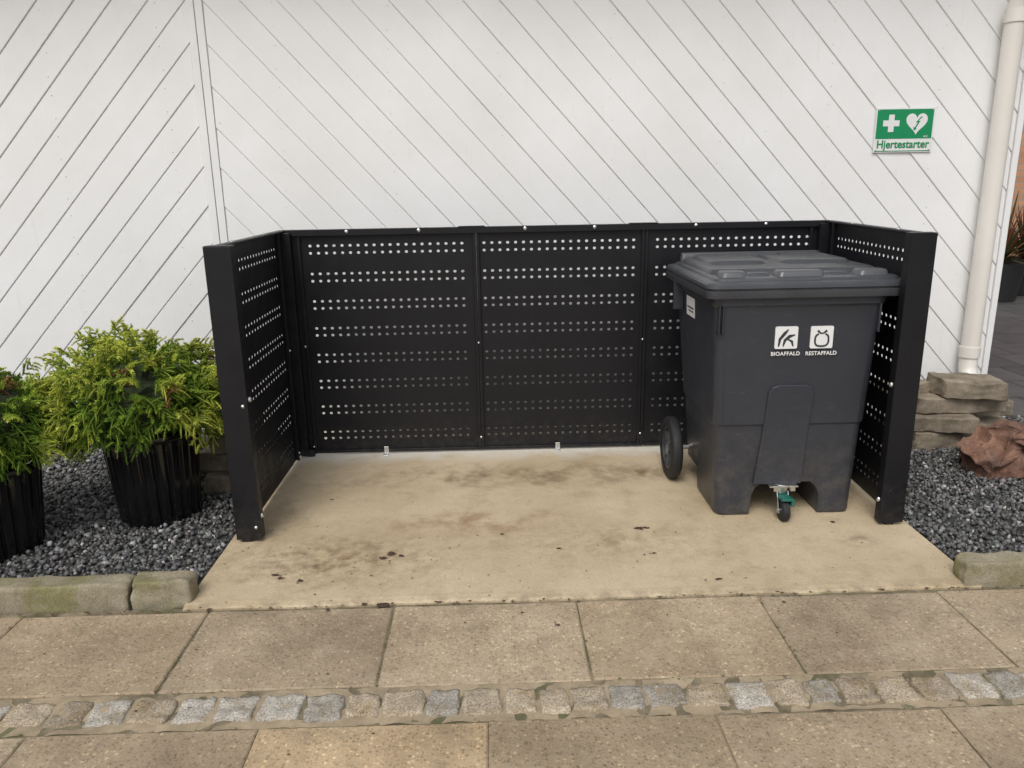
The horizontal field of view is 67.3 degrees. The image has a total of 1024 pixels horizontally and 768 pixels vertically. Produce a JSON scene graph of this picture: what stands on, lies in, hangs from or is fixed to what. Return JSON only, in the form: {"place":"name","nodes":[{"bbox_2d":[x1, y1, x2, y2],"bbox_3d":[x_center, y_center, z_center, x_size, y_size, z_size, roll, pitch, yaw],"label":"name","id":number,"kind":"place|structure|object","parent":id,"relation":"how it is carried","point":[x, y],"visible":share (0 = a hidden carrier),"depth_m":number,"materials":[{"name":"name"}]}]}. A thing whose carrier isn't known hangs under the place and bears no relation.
{"place":"outdoors","nodes":[
{"label":"outdoors","id":0,"kind":"place"},
{"bbox_2d":[199,430,209,450],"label":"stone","id":1,"kind":"object","parent":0,"point":[202,435],"visible":0.03,"depth_m":3.82,"materials":[{"name":"grey stone"}]},
{"bbox_2d":[0,587,1023,767],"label":"footpath","id":2,"kind":"structure","parent":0,"point":[566,696],"depth_m":2.21,"materials":[{"name":"beige concrete"}]},
{"bbox_2d":[19,590,997,735],"bbox_3d":[-0.080,0.828,2.356,4.419,0.002,0.623,-1,15,-1],"label":"joint moss","id":3,"kind":"object","parent":2,"relation":"on","point":[795,655],"visible":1,"depth_m":2.30,"materials":[{"name":"green plant"}]},
{"bbox_2d":[0,485,1023,755],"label":"leaf litter","id":4,"kind":"object","parent":2,"relation":"on","point":[390,553],"visible":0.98,"depth_m":2.65,"materials":[{"name":"brown plant"}]},
{"bbox_2d":[987,296,1023,416],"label":"courtyard paving","id":5,"kind":"structure","parent":0,"point":[1006,361],"depth_m":6.28,"materials":[{"name":"tile"}]},
{"bbox_2d":[998,190,1023,301],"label":"cordyline plant","id":6,"kind":"object","parent":5,"relation":"on","point":[1012,276],"visible":0.34,"depth_m":8.52,"materials":[{"name":"black plant"}]},
{"bbox_2d":[1007,204,1023,295],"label":"cordyline plant","id":7,"kind":"object","parent":5,"relation":"on","point":[1021,288],"visible":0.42,"depth_m":8.99,"materials":[{"name":"black plant"}]},
{"bbox_2d":[1009,123,1023,255],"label":"brick wall","id":8,"kind":"structure","parent":0,"point":[1019,182],"depth_m":9.95,"materials":[{"name":"brick"}]},
{"label":"ground","id":9,"kind":"structure","parent":0,"visible":0},
{"bbox_2d":[0,570,198,613],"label":"stone kerb","id":10,"kind":"structure","parent":9,"relation":"on","point":[157,590],"depth_m":2.65,"materials":[{"name":"grey stone"}]},
{"bbox_2d":[0,442,290,583],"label":"gravel","id":11,"kind":"structure","parent":9,"relation":"on","point":[88,531],"depth_m":3.19,"materials":[{"name":"grey gravel"}]},
{"bbox_2d":[0,449,45,560],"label":"ribbed planter","id":12,"kind":"object","parent":11,"relation":"on","point":[22,522],"visible":0.72,"depth_m":3.01,"materials":[{"name":"black plastic"},{"name":"soil"}]},
{"bbox_2d":[0,357,85,485],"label":"conifer shrub","id":13,"kind":"object","parent":12,"relation":"in","point":[22,402],"visible":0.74,"depth_m":2.95,"materials":[{"name":"plant"}]},
{"bbox_2d":[102,425,201,527],"bbox_3d":[-1.556,0.374,3.362,0.406,0.400,0.406,-1,15,-1],"label":"ribbed planter","id":14,"kind":"object","parent":11,"relation":"on","point":[158,484],"visible":0.77,"depth_m":3.23,"materials":[{"name":"black plastic"},{"name":"soil"}]},
{"bbox_2d":[34,314,223,465],"bbox_3d":[-1.585,0.012,3.302,0.886,0.607,0.838,-1,15,-1],"label":"conifer shrub","id":15,"kind":"object","parent":14,"relation":"in","point":[114,389],"visible":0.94,"depth_m":3.08,"materials":[{"name":"plant"}]},
{"bbox_2d":[205,464,275,496],"bbox_3d":[-1.303,0.447,3.719,0.308,0.113,0.233,-3,15,-7],"label":"stone","id":16,"kind":"object","parent":11,"relation":"on","point":[218,481],"visible":0.3,"depth_m":3.61,"materials":[{"name":"grey stone"}]},
{"bbox_2d":[200,444,262,471],"bbox_3d":[-1.369,0.349,3.730,0.272,0.097,0.215,1,15,8],"label":"stone","id":17,"kind":"object","parent":16,"relation":"on","point":[209,461],"visible":0.3,"depth_m":3.64,"materials":[{"name":"stone"}]},
{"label":"stone","id":18,"kind":"object","parent":17,"relation":"on","visible":0},
{"bbox_2d":[207,410,261,434],"bbox_3d":[-1.332,0.172,3.698,0.251,0.104,0.192,-4,15,-12],"label":"stone","id":19,"kind":"object","parent":18,"relation":"on","point":[223,427],"visible":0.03,"depth_m":3.60,"materials":[{"name":"grey stone"}]},
{"bbox_2d":[0,0,1021,412],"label":"sheathing","id":20,"kind":"object","parent":9,"relation":"on","point":[468,128],"visible":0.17,"depth_m":4.08,"materials":[{"name":"white paint"}]},
{"bbox_2d":[0,0,214,430],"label":"boards","id":21,"kind":"object","parent":20,"relation":"attached to","point":[83,66],"visible":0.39,"depth_m":4.09,"materials":[{"name":"white paint"}]},
{"bbox_2d":[38,1,949,311],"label":"nails","id":22,"kind":"object","parent":21,"relation":"attached to","point":[500,117],"visible":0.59,"depth_m":4.06,"materials":[{"name":"grey metal"}]},
{"bbox_2d":[185,0,227,244],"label":"joint trim","id":23,"kind":"structure","parent":20,"relation":"attached to","point":[204,62],"depth_m":4.02,"materials":[{"name":"white paint"}]},
{"bbox_2d":[202,0,1023,423],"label":"boards","id":24,"kind":"object","parent":20,"relation":"attached to","point":[276,114],"visible":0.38,"depth_m":4.07,"materials":[{"name":"white paint"}]},
{"bbox_2d":[872,107,935,152],"bbox_3d":[2.099,-1.359,4.120,0.317,0.227,0.007,-1,15,-1],"label":"defibrillator sign","id":25,"kind":"object","parent":24,"relation":"attached to","point":[903,129],"visible":1,"depth_m":4.12,"materials":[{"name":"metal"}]},
{"bbox_2d":[958,0,1023,373],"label":"drainpipe","id":26,"kind":"object","parent":20,"relation":"attached to","point":[969,352],"visible":0.91,"depth_m":4.11,"materials":[{"name":"white plastic"}]},
{"bbox_2d":[183,423,980,611],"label":"concrete slab","id":27,"kind":"structure","parent":9,"relation":"on","point":[535,504],"depth_m":3.08,"materials":[{"name":"beige concrete"}]},
{"bbox_2d":[202,220,937,541],"bbox_3d":[0.246,-0.095,3.484,2.755,1.183,1.060,-1,15,-1],"label":"perforated bin enclosure","id":28,"kind":"object","parent":27,"relation":"on","point":[293,294],"visible":0.73,"depth_m":3.89,"materials":[{"name":"black metal"}]},
{"bbox_2d":[660,250,900,520],"bbox_3d":[1.147,-0.030,3.442,0.828,1.048,0.821,-1,15,-1],"label":"wheelie bin","id":29,"kind":"object","parent":27,"relation":"on","point":[777,348],"visible":0.99,"depth_m":3.13,"materials":[{"name":"grey plastic"}]},
{"bbox_2d":[332,417,875,430],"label":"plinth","id":30,"kind":"structure","parent":9,"relation":"on","point":[503,426],"depth_m":4.50,"materials":[{"name":"grey concrete"}]},
{"bbox_2d":[853,415,1023,561],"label":"gravel","id":31,"kind":"structure","parent":9,"relation":"on","point":[949,514],"depth_m":3.33,"materials":[{"name":"grey gravel"}]},
{"bbox_2d":[912,431,961,451],"bbox_3d":[2.221,0.271,4.141,0.276,0.127,0.257,-3,15,-6],"label":"stone","id":32,"kind":"object","parent":31,"relation":"on","point":[928,441],"visible":0.37,"depth_m":4.02,"materials":[{"name":"beige stone"}]},
{"bbox_2d":[914,412,981,434],"bbox_3d":[2.242,0.180,4.105,0.392,0.115,0.271,0,15,6],"label":"stone","id":33,"kind":"object","parent":32,"relation":"on","point":[953,424],"visible":0.4,"depth_m":3.98,"materials":[{"name":"beige stone"}]},
{"bbox_2d":[961,414,1011,439],"bbox_3d":[2.541,0.241,4.221,0.321,0.140,0.269,3,15,15],"label":"stone","id":34,"kind":"object","parent":31,"relation":"on","point":[998,419],"visible":0.2,"depth_m":4.14,"materials":[{"name":"grey stone"}]},
{"bbox_2d":[971,400,1012,416],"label":"stone","id":35,"kind":"object","parent":34,"relation":"on","point":[1008,411],"visible":0.15,"depth_m":4.24,"materials":[{"name":"beige stone"}]},
{"bbox_2d":[916,390,1009,413],"bbox_3d":[2.357,0.079,4.165,0.538,0.112,0.290,-3,15,-7],"label":"stone","id":36,"kind":"object","parent":35,"relation":"on","point":[929,401],"visible":0.41,"depth_m":4.03,"materials":[{"name":"beige stone"}]},
{"bbox_2d":[870,379,929,392],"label":"stone","id":37,"kind":"object","parent":36,"relation":"on","point":[924,386],"visible":0.15,"depth_m":4.11,"materials":[{"name":"beige stone"}]},
{"bbox_2d":[928,372,1010,400],"bbox_3d":[2.405,0.011,4.077,0.354,0.122,0.243,-1,15,-1],"label":"stone","id":38,"kind":"object","parent":36,"relation":"on","point":[983,386],"visible":0.98,"depth_m":3.98,"materials":[{"name":"beige stone"}]},
{"bbox_2d":[950,417,1023,480],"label":"red boulder","id":39,"kind":"object","parent":31,"relation":"on","point":[993,450],"visible":0.95,"depth_m":3.64,"materials":[{"name":"brown stone"}]},
{"bbox_2d":[953,551,1023,587],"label":"stone kerb","id":40,"kind":"structure","parent":9,"relation":"on","point":[992,569],"depth_m":2.69,"materials":[{"name":"grey stone"}]},
{"bbox_3d":[2.600,-1.925,6.543,0.135,3.100,4.697,-1,15,-1],"label":"side wall","id":41,"kind":"object","parent":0,"visible":0},
{"bbox_2d":[980,70,1023,373],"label":"corner trim","id":42,"kind":"structure","parent":41,"relation":"attached to","point":[1009,190],"depth_m":4.27,"materials":[{"name":"white paint"}]}
]}

